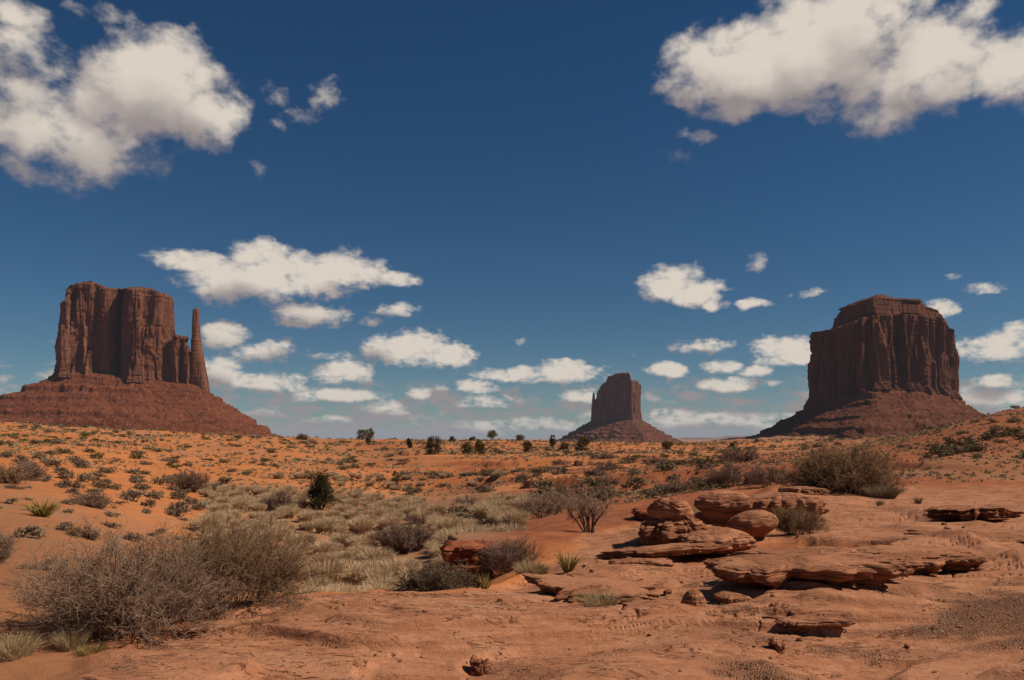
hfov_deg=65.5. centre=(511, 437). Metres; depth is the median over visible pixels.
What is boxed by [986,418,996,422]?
grey shrub
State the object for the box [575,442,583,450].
juniper
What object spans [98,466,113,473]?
grey shrub
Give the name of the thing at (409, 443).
juniper
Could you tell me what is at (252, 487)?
sagebrush
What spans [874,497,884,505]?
grass tuft
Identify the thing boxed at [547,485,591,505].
twiggy shrub
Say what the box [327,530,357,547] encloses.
sagebrush
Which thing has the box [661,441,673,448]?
juniper
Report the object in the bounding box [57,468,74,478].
grey shrub
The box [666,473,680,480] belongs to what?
dark shrub
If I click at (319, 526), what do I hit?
sagebrush
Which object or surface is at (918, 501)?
grass tuft
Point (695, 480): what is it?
dark shrub
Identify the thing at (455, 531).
sagebrush
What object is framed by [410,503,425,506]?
sagebrush
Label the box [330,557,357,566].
sagebrush
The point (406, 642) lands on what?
ground
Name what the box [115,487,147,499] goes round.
grey shrub
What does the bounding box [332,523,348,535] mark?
sagebrush
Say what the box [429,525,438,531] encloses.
sagebrush
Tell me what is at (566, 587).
rock ledge
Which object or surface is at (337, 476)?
sagebrush
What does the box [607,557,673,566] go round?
rock ledge
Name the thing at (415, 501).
sagebrush
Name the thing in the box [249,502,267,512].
sagebrush
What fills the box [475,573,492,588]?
yucca
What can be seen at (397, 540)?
dry bush
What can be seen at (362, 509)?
sagebrush
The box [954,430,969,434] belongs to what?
grey shrub
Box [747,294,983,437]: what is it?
butte
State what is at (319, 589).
sagebrush
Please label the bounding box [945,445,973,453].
dark shrub
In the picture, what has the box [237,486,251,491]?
sagebrush
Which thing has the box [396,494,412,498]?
sagebrush
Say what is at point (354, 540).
sagebrush
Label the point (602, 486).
twiggy shrub
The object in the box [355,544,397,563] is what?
sagebrush
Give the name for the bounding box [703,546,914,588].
rock ledge
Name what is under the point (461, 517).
sagebrush
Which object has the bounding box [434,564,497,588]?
rock ledge
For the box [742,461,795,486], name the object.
dry bush
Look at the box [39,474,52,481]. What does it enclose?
grey shrub
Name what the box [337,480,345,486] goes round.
sagebrush
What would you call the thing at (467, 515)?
dark shrub
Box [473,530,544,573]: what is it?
dry bush
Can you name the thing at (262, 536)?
sagebrush
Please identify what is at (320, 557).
sagebrush
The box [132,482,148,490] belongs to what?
grey shrub
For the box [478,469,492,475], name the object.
dark shrub
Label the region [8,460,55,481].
dry bush
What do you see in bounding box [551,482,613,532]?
dead shrub
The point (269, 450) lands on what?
olive shrub
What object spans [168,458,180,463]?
grey shrub
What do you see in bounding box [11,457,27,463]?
grey shrub
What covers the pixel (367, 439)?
juniper
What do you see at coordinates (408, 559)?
sagebrush
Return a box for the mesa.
[676,436,746,439]
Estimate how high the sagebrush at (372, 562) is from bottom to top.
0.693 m
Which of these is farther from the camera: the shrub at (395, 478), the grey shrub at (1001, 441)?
the shrub at (395, 478)
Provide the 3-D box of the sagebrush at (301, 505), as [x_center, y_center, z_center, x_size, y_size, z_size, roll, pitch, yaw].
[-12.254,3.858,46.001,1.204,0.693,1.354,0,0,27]
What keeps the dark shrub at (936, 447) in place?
on the ground
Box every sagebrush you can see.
[186,514,222,530]
[193,526,225,537]
[196,488,210,494]
[198,497,216,508]
[198,511,228,520]
[199,528,236,538]
[205,501,233,512]
[207,491,228,501]
[214,495,230,503]
[215,508,243,519]
[216,484,230,492]
[216,488,227,492]
[223,523,250,537]
[226,498,252,512]
[227,484,236,490]
[227,488,246,497]
[227,495,244,501]
[228,515,251,526]
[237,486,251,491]
[239,519,271,533]
[241,517,275,529]
[242,528,277,546]
[246,510,260,518]
[247,498,261,503]
[247,551,280,567]
[248,485,260,491]
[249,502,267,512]
[253,510,281,519]
[255,485,271,494]
[259,491,277,498]
[259,514,276,520]
[267,524,294,540]
[271,471,284,478]
[272,510,285,518]
[272,520,297,535]
[272,545,309,563]
[275,488,292,496]
[275,541,312,554]
[276,505,294,515]
[277,484,295,495]
[280,531,320,549]
[284,509,295,518]
[288,562,309,580]
[292,472,304,478]
[292,494,307,502]
[292,500,308,509]
[292,582,326,594]
[294,507,302,514]
[295,520,314,531]
[296,488,308,498]
[296,510,315,522]
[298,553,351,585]
[299,508,325,519]
[300,573,334,590]
[302,583,345,591]
[307,540,341,553]
[311,515,340,533]
[313,551,329,562]
[318,583,355,591]
[323,508,340,516]
[324,581,358,591]
[325,515,346,519]
[326,550,356,561]
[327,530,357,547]
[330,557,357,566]
[331,493,344,501]
[332,501,355,511]
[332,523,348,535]
[333,518,347,527]
[335,474,347,478]
[335,494,349,503]
[336,542,343,551]
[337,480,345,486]
[338,477,347,481]
[339,557,377,585]
[340,497,362,507]
[341,508,361,519]
[344,514,377,534]
[344,542,373,560]
[345,489,362,495]
[345,531,370,547]
[349,581,395,591]
[350,490,361,499]
[354,473,361,478]
[355,505,367,511]
[355,513,380,521]
[355,538,380,549]
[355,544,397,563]
[357,564,392,581]
[359,557,389,570]
[359,573,398,589]
[360,495,376,502]
[361,500,374,505]
[363,492,383,501]
[363,531,376,539]
[366,480,374,485]
[367,507,386,518]
[369,503,382,509]
[373,554,425,579]
[375,514,403,528]
[377,500,389,508]
[377,505,397,513]
[380,497,396,501]
[380,510,405,520]
[386,481,396,487]
[388,502,401,508]
[390,484,401,490]
[392,570,430,589]
[393,496,404,502]
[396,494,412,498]
[396,564,422,575]
[397,502,411,507]
[397,556,416,562]
[401,474,412,479]
[401,505,419,515]
[405,496,421,501]
[406,497,422,504]
[407,507,434,523]
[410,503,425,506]
[416,481,425,485]
[417,534,438,547]
[422,537,445,557]
[424,513,439,520]
[425,502,447,516]
[426,518,439,529]
[427,544,441,558]
[428,555,443,564]
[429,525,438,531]
[432,514,450,520]
[434,526,465,543]
[435,514,461,529]
[436,526,454,534]
[439,473,447,478]
[439,523,490,543]
[447,511,460,518]
[450,515,468,525]
[453,501,472,508]
[457,521,480,530]
[465,519,483,525]
[468,500,497,520]
[468,524,495,531]
[469,481,478,486]
[476,475,485,480]
[481,498,503,506]
[484,492,504,500]
[484,509,502,527]
[484,521,504,531]
[487,504,519,514]
[494,512,506,526]
[497,521,528,531]
[500,508,531,526]
[504,491,520,500]
[505,498,516,509]
[512,493,538,510]
[514,491,532,498]
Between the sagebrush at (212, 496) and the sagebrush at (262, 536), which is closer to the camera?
the sagebrush at (262, 536)
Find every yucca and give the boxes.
[16,498,68,516]
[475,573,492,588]
[553,550,582,572]
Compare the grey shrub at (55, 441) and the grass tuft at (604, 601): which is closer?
the grass tuft at (604, 601)
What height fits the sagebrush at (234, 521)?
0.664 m
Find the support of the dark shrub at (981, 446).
on the ground
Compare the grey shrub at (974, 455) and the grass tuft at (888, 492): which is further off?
the grey shrub at (974, 455)
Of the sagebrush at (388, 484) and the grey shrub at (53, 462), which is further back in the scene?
the sagebrush at (388, 484)
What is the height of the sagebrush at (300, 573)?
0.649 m
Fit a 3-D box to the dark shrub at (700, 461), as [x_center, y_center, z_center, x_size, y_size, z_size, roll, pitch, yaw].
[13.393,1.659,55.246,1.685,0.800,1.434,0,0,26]
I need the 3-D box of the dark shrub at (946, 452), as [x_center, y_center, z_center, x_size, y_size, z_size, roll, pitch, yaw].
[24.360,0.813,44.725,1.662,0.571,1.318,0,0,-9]
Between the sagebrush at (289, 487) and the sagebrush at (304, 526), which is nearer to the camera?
the sagebrush at (304, 526)
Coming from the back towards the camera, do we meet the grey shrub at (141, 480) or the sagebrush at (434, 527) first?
the grey shrub at (141, 480)
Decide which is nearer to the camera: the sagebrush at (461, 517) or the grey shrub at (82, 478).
the sagebrush at (461, 517)
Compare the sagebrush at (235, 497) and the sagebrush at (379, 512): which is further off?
the sagebrush at (235, 497)
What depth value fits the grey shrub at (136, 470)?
62.86 m
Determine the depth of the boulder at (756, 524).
15.67 m
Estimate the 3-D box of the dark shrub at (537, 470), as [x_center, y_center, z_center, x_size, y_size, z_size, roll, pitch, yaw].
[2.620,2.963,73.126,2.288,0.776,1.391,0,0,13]
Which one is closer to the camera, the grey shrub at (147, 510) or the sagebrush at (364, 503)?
the grey shrub at (147, 510)
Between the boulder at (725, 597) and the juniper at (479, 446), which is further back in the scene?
the juniper at (479, 446)
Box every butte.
[0,281,274,435]
[556,372,682,441]
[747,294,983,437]
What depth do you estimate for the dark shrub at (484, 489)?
54.88 m
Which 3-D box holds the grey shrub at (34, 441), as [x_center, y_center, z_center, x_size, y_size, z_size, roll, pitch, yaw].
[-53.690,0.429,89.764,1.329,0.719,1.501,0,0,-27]
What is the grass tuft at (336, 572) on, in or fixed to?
on the ground
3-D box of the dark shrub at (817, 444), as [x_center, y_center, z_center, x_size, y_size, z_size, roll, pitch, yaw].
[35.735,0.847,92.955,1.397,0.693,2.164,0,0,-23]
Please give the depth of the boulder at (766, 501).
17.96 m
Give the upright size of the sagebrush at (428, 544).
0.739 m
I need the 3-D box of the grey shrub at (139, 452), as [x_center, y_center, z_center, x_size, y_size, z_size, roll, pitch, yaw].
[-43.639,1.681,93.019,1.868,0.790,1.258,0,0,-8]
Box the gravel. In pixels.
[138,534,1023,679]
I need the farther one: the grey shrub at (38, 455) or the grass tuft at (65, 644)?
the grey shrub at (38, 455)
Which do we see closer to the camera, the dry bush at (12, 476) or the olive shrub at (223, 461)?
the dry bush at (12, 476)
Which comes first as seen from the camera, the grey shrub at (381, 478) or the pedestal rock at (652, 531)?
the pedestal rock at (652, 531)
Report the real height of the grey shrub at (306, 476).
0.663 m
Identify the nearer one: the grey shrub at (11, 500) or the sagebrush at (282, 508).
the grey shrub at (11, 500)
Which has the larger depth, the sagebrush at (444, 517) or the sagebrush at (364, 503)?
the sagebrush at (364, 503)
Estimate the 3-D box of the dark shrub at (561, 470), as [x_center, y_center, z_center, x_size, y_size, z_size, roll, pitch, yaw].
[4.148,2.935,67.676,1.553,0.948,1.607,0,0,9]
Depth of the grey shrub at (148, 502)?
34.62 m
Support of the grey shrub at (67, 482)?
on the ground
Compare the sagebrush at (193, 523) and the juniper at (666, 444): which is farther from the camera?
the juniper at (666, 444)
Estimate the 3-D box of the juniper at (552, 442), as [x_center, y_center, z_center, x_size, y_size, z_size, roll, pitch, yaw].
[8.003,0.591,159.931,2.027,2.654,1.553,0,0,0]
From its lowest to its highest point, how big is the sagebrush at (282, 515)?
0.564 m
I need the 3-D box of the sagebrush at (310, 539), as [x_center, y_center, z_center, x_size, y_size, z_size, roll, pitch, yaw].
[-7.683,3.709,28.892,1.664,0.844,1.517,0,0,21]
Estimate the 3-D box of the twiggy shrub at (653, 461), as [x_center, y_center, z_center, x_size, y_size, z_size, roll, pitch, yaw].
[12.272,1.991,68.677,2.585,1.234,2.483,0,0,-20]
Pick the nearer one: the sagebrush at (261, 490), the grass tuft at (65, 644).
the grass tuft at (65, 644)
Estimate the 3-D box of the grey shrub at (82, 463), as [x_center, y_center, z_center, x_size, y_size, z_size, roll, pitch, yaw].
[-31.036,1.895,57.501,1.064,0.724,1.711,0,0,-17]
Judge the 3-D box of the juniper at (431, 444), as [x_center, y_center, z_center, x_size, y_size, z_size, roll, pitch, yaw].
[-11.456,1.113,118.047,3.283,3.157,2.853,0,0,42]
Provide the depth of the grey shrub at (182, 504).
36.60 m
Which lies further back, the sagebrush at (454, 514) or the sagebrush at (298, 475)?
the sagebrush at (298, 475)
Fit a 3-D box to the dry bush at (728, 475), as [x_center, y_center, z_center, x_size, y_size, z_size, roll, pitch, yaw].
[9.823,1.620,36.072,3.325,1.461,2.754,0,0,28]
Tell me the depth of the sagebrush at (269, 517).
36.13 m
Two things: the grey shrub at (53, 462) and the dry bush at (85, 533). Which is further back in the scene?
the grey shrub at (53, 462)
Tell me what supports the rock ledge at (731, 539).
on the ground
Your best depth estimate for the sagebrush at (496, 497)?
41.68 m
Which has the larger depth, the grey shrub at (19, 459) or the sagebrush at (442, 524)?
the grey shrub at (19, 459)
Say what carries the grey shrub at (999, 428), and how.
on the ground
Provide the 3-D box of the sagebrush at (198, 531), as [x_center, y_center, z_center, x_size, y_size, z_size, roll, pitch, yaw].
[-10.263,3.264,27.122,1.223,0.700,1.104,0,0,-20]
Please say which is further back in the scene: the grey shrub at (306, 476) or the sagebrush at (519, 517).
the grey shrub at (306, 476)
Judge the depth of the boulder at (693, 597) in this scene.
8.96 m
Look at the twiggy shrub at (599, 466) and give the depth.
61.07 m
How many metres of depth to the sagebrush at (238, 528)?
29.35 m
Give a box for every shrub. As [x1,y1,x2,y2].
[0,451,12,456]
[0,497,19,503]
[1,484,18,488]
[9,523,47,538]
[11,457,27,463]
[14,454,29,459]
[17,459,34,466]
[29,439,41,443]
[33,453,46,458]
[39,457,49,462]
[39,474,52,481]
[45,459,61,466]
[46,449,63,454]
[50,440,62,443]
[53,479,86,489]
[54,448,74,453]
[55,521,73,531]
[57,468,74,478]
[59,498,78,504]
[62,508,74,512]
[66,456,81,462]
[66,487,80,492]
[74,460,89,468]
[77,471,100,483]
[82,449,96,452]
[82,488,103,491]
[89,451,105,458]
[90,471,107,476]
[90,480,114,487]
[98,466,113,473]
[100,521,122,527]
[104,511,120,517]
[108,483,121,489]
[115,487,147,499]
[121,532,144,542]
[127,468,141,473]
[128,453,143,458]
[129,475,142,480]
[131,450,146,454]
[131,479,147,483]
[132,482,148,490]
[139,460,153,464]
[140,498,156,507]
[142,508,151,513]
[144,490,163,498]
[149,476,171,484]
[150,448,164,451]
[162,504,187,516]
[167,485,179,490]
[167,500,192,512]
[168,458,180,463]
[169,491,186,498]
[171,464,182,467]
[183,496,198,503]
[191,501,208,509]
[208,483,221,490]
[218,475,233,483]
[219,459,230,462]
[265,448,277,452]
[269,463,280,466]
[301,473,314,478]
[339,464,350,469]
[376,476,386,480]
[392,471,402,485]
[396,458,408,462]
[400,471,412,476]
[403,485,420,494]
[403,512,412,520]
[446,505,472,513]
[452,493,480,506]
[455,512,474,519]
[470,483,492,491]
[477,486,496,491]
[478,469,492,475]
[490,473,501,478]
[512,472,536,480]
[530,466,551,472]
[530,478,555,492]
[542,447,552,450]
[544,484,565,496]
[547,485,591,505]
[549,458,569,464]
[551,467,569,474]
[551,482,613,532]
[558,484,601,497]
[568,482,578,488]
[577,475,602,486]
[582,469,596,476]
[583,487,603,498]
[587,467,610,475]
[588,491,617,500]
[589,459,622,470]
[590,453,601,459]
[590,480,617,490]
[595,453,613,458]
[598,474,621,485]
[605,486,622,494]
[617,454,637,463]
[621,460,634,463]
[624,475,648,485]
[628,468,640,474]
[638,455,667,465]
[639,487,658,496]
[650,484,675,494]
[652,475,695,493]
[654,462,674,471]
[658,460,671,464]
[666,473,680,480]
[672,458,686,464]
[686,457,696,463]
[688,477,701,486]
[692,457,715,464]
[695,477,721,487]
[696,462,713,468]
[800,444,812,448]
[810,442,824,447]
[895,444,911,447]
[924,442,953,452]
[929,448,958,455]
[942,436,960,445]
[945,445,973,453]
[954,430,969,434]
[954,438,983,445]
[957,435,975,439]
[960,444,984,451]
[962,443,991,451]
[972,453,982,458]
[977,429,999,439]
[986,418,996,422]
[988,425,1004,430]
[988,430,1016,436]
[994,439,1005,442]
[1004,426,1023,433]
[1007,417,1022,421]
[1011,433,1023,438]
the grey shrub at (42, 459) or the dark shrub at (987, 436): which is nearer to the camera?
the dark shrub at (987, 436)
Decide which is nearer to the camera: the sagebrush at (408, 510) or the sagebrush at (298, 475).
the sagebrush at (408, 510)
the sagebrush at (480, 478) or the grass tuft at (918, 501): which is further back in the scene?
the sagebrush at (480, 478)
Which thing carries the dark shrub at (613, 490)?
on the ground
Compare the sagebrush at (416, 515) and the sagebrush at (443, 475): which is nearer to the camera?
the sagebrush at (416, 515)
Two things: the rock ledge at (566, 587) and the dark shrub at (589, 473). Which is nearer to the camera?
the rock ledge at (566, 587)
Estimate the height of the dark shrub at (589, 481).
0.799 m
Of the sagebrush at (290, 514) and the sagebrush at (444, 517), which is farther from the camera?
the sagebrush at (290, 514)
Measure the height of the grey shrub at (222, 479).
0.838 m
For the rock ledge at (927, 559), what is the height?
0.362 m
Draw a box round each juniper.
[297,433,308,439]
[303,470,339,510]
[356,429,368,439]
[365,427,374,438]
[365,436,370,443]
[406,438,412,447]
[424,435,444,454]
[461,442,474,453]
[474,439,486,453]
[486,429,497,440]
[515,434,524,440]
[522,441,532,451]
[549,434,555,445]
[559,442,568,449]
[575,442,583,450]
[578,436,590,446]
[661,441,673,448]
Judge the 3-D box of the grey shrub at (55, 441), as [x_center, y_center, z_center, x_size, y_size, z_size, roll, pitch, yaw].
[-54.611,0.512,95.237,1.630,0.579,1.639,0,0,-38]
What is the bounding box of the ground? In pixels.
[0,408,1023,679]
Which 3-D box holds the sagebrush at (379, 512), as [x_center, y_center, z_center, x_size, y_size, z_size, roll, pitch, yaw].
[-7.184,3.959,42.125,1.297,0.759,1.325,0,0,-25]
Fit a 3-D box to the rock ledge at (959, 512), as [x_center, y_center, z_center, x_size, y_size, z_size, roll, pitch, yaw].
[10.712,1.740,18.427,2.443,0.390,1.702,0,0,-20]
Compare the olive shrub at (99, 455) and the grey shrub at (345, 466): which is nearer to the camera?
the olive shrub at (99, 455)
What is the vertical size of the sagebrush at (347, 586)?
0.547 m
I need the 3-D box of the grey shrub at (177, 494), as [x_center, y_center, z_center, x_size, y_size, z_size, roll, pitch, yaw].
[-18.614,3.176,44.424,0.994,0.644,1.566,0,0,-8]
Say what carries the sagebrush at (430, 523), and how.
on the ground
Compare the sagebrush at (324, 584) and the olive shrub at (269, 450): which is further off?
the olive shrub at (269, 450)
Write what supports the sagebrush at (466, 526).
on the ground
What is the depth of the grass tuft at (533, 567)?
12.99 m
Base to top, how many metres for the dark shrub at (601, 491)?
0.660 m
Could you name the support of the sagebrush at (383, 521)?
on the ground
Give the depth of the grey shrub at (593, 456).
86.98 m
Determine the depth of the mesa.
13678.27 m
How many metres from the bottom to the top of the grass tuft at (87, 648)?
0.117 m
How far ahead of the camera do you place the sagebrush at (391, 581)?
19.35 m
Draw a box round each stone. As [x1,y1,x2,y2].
[663,589,671,594]
[768,636,785,652]
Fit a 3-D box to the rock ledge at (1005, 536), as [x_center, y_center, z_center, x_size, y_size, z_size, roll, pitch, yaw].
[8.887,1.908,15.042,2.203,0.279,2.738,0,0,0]
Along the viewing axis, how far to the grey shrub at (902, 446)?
57.59 m
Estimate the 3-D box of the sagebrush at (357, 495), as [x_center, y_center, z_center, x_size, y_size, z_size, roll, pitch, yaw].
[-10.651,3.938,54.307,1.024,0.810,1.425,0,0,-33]
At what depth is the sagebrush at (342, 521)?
37.33 m
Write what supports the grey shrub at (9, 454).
on the ground
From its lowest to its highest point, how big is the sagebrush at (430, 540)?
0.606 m
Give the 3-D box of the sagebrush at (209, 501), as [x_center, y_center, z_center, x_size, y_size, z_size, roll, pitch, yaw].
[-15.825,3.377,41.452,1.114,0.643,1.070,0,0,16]
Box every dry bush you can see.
[0,463,32,484]
[0,508,261,650]
[0,525,23,562]
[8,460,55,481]
[15,556,70,570]
[62,523,101,540]
[68,489,117,508]
[84,501,341,623]
[161,466,210,492]
[257,489,297,510]
[361,517,436,552]
[389,557,479,591]
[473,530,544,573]
[507,487,576,518]
[688,501,700,517]
[690,458,762,488]
[713,442,763,462]
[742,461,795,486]
[770,496,833,534]
[778,436,915,495]
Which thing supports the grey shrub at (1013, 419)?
on the ground
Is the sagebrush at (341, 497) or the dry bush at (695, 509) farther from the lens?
the sagebrush at (341, 497)
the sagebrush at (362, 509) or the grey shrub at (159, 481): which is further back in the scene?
the grey shrub at (159, 481)
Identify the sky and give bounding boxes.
[0,0,1023,438]
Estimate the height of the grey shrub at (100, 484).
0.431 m
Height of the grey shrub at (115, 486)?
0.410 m
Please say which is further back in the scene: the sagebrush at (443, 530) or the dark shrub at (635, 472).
the dark shrub at (635, 472)
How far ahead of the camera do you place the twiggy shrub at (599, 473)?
52.31 m
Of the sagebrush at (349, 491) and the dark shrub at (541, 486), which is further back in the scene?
the sagebrush at (349, 491)
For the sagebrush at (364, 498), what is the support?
on the ground
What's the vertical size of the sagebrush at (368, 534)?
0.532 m
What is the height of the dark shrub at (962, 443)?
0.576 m
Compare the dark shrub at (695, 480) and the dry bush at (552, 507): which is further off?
the dark shrub at (695, 480)
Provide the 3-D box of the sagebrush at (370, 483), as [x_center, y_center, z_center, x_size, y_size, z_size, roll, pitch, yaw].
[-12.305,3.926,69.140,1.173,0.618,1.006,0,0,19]
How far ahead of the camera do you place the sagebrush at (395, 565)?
21.98 m
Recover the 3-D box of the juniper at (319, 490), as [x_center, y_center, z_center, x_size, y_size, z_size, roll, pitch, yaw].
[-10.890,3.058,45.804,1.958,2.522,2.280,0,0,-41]
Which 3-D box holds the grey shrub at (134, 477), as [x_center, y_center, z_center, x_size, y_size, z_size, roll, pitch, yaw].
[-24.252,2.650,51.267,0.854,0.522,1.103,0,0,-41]
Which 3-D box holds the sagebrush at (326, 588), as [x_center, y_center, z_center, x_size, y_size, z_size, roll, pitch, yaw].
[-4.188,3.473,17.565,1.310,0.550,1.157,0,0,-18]
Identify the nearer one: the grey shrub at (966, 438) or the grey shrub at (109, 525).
the grey shrub at (109, 525)
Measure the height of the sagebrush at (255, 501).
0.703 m
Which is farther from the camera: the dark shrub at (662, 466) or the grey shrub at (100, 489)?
the dark shrub at (662, 466)
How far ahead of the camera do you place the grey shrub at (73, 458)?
64.57 m
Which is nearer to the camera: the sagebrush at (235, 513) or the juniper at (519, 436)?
the sagebrush at (235, 513)
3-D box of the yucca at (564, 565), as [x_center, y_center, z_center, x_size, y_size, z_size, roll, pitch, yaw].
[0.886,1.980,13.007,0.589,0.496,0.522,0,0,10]
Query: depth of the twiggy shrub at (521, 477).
63.38 m
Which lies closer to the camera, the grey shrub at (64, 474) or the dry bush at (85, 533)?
the dry bush at (85, 533)
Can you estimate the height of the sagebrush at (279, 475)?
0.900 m
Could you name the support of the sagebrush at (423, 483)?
on the ground
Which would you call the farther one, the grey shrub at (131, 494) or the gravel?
the grey shrub at (131, 494)
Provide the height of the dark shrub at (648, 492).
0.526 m
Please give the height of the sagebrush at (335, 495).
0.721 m
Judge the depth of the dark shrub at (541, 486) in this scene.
48.52 m
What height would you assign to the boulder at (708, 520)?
0.623 m
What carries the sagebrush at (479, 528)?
on the ground
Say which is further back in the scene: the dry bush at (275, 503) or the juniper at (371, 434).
the juniper at (371, 434)
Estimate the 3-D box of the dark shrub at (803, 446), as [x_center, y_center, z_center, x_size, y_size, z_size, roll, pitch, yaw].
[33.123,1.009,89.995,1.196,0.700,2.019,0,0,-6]
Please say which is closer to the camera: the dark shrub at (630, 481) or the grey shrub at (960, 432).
the dark shrub at (630, 481)
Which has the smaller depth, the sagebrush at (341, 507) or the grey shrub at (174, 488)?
the sagebrush at (341, 507)
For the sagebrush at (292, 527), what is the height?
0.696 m
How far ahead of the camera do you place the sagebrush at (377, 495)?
54.75 m
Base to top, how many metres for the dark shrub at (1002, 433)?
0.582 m
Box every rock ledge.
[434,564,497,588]
[439,539,501,565]
[522,573,663,603]
[595,542,724,558]
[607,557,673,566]
[620,596,648,604]
[630,507,648,520]
[673,525,756,554]
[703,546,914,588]
[762,614,855,628]
[778,486,830,495]
[847,545,987,574]
[903,529,1023,543]
[924,505,1023,520]
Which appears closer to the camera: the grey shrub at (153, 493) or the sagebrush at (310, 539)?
the sagebrush at (310, 539)
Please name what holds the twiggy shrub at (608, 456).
on the ground
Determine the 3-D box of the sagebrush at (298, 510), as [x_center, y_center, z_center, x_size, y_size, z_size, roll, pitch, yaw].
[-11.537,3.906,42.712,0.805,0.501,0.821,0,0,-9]
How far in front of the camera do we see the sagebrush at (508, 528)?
22.42 m
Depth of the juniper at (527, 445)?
119.62 m
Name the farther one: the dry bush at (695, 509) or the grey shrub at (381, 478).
the grey shrub at (381, 478)
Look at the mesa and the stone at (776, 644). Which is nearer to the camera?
the stone at (776, 644)
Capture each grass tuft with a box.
[0,629,50,661]
[46,624,92,651]
[71,642,108,655]
[509,558,552,574]
[572,587,627,606]
[857,484,905,498]
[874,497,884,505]
[912,497,923,503]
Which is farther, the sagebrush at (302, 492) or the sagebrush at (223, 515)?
the sagebrush at (302, 492)
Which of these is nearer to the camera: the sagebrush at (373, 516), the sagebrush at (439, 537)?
the sagebrush at (439, 537)
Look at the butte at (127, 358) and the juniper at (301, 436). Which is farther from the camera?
the butte at (127, 358)
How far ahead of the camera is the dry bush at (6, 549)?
11.81 m
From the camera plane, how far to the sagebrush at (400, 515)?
40.27 m
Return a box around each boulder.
[469,655,491,675]
[681,589,705,606]
[694,490,752,519]
[695,512,729,526]
[713,591,751,604]
[727,510,778,538]
[749,492,829,517]
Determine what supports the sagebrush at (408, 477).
on the ground
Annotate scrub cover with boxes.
[0,407,1023,535]
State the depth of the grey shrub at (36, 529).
15.21 m
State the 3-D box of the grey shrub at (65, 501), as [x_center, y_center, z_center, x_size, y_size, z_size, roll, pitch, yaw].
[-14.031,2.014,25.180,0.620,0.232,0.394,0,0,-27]
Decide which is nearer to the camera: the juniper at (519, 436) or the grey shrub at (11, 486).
the grey shrub at (11, 486)
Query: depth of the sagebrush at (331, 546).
27.82 m
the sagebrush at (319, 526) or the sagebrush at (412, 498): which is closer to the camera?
the sagebrush at (319, 526)
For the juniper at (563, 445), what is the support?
on the ground
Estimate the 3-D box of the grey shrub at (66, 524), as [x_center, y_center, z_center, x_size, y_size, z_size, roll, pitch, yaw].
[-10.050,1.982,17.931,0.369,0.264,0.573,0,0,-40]
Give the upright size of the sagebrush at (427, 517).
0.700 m
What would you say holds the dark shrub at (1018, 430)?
on the ground
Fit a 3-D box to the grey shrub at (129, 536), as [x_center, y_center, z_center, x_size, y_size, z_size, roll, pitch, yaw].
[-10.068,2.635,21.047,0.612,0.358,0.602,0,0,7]
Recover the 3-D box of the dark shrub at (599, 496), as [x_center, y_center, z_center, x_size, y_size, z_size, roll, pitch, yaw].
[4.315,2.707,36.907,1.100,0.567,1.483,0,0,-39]
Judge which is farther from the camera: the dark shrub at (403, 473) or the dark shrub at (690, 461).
the dark shrub at (403, 473)
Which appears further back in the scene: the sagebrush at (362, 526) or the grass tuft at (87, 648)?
the sagebrush at (362, 526)
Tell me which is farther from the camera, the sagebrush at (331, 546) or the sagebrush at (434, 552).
the sagebrush at (331, 546)
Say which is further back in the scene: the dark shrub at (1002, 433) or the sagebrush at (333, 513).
the dark shrub at (1002, 433)
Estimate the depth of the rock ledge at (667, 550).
13.63 m
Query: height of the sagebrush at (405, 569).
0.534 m
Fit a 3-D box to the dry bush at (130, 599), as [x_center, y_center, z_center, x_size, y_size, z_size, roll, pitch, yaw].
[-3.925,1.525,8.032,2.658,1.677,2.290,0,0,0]
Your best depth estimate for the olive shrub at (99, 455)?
75.05 m
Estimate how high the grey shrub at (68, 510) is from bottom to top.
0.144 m
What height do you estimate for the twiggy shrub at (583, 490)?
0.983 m
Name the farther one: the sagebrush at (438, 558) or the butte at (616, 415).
the butte at (616, 415)
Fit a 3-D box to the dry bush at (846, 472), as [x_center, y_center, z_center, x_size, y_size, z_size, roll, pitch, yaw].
[12.024,1.228,28.857,4.707,2.916,4.745,0,0,23]
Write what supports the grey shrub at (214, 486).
on the ground
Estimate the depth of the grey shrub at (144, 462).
74.67 m
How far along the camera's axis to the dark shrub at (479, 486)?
56.44 m
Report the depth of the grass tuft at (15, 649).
7.00 m
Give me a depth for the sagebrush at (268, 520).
33.95 m
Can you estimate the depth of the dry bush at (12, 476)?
34.00 m
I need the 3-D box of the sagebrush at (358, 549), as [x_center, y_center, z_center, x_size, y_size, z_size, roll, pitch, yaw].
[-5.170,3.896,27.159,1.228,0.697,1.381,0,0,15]
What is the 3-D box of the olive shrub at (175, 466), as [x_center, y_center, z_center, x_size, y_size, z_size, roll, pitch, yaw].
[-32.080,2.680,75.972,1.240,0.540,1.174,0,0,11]
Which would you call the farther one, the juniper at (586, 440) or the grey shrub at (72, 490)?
the juniper at (586, 440)
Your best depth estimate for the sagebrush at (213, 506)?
39.14 m
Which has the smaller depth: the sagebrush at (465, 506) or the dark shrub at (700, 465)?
the sagebrush at (465, 506)
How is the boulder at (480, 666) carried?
on the ground
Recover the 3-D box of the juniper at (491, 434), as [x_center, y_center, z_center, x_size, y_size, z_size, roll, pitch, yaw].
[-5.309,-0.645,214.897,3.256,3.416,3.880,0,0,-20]
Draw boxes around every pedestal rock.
[638,517,706,545]
[647,497,693,522]
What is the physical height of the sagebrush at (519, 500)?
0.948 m
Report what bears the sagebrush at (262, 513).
on the ground
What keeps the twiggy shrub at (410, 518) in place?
on the ground

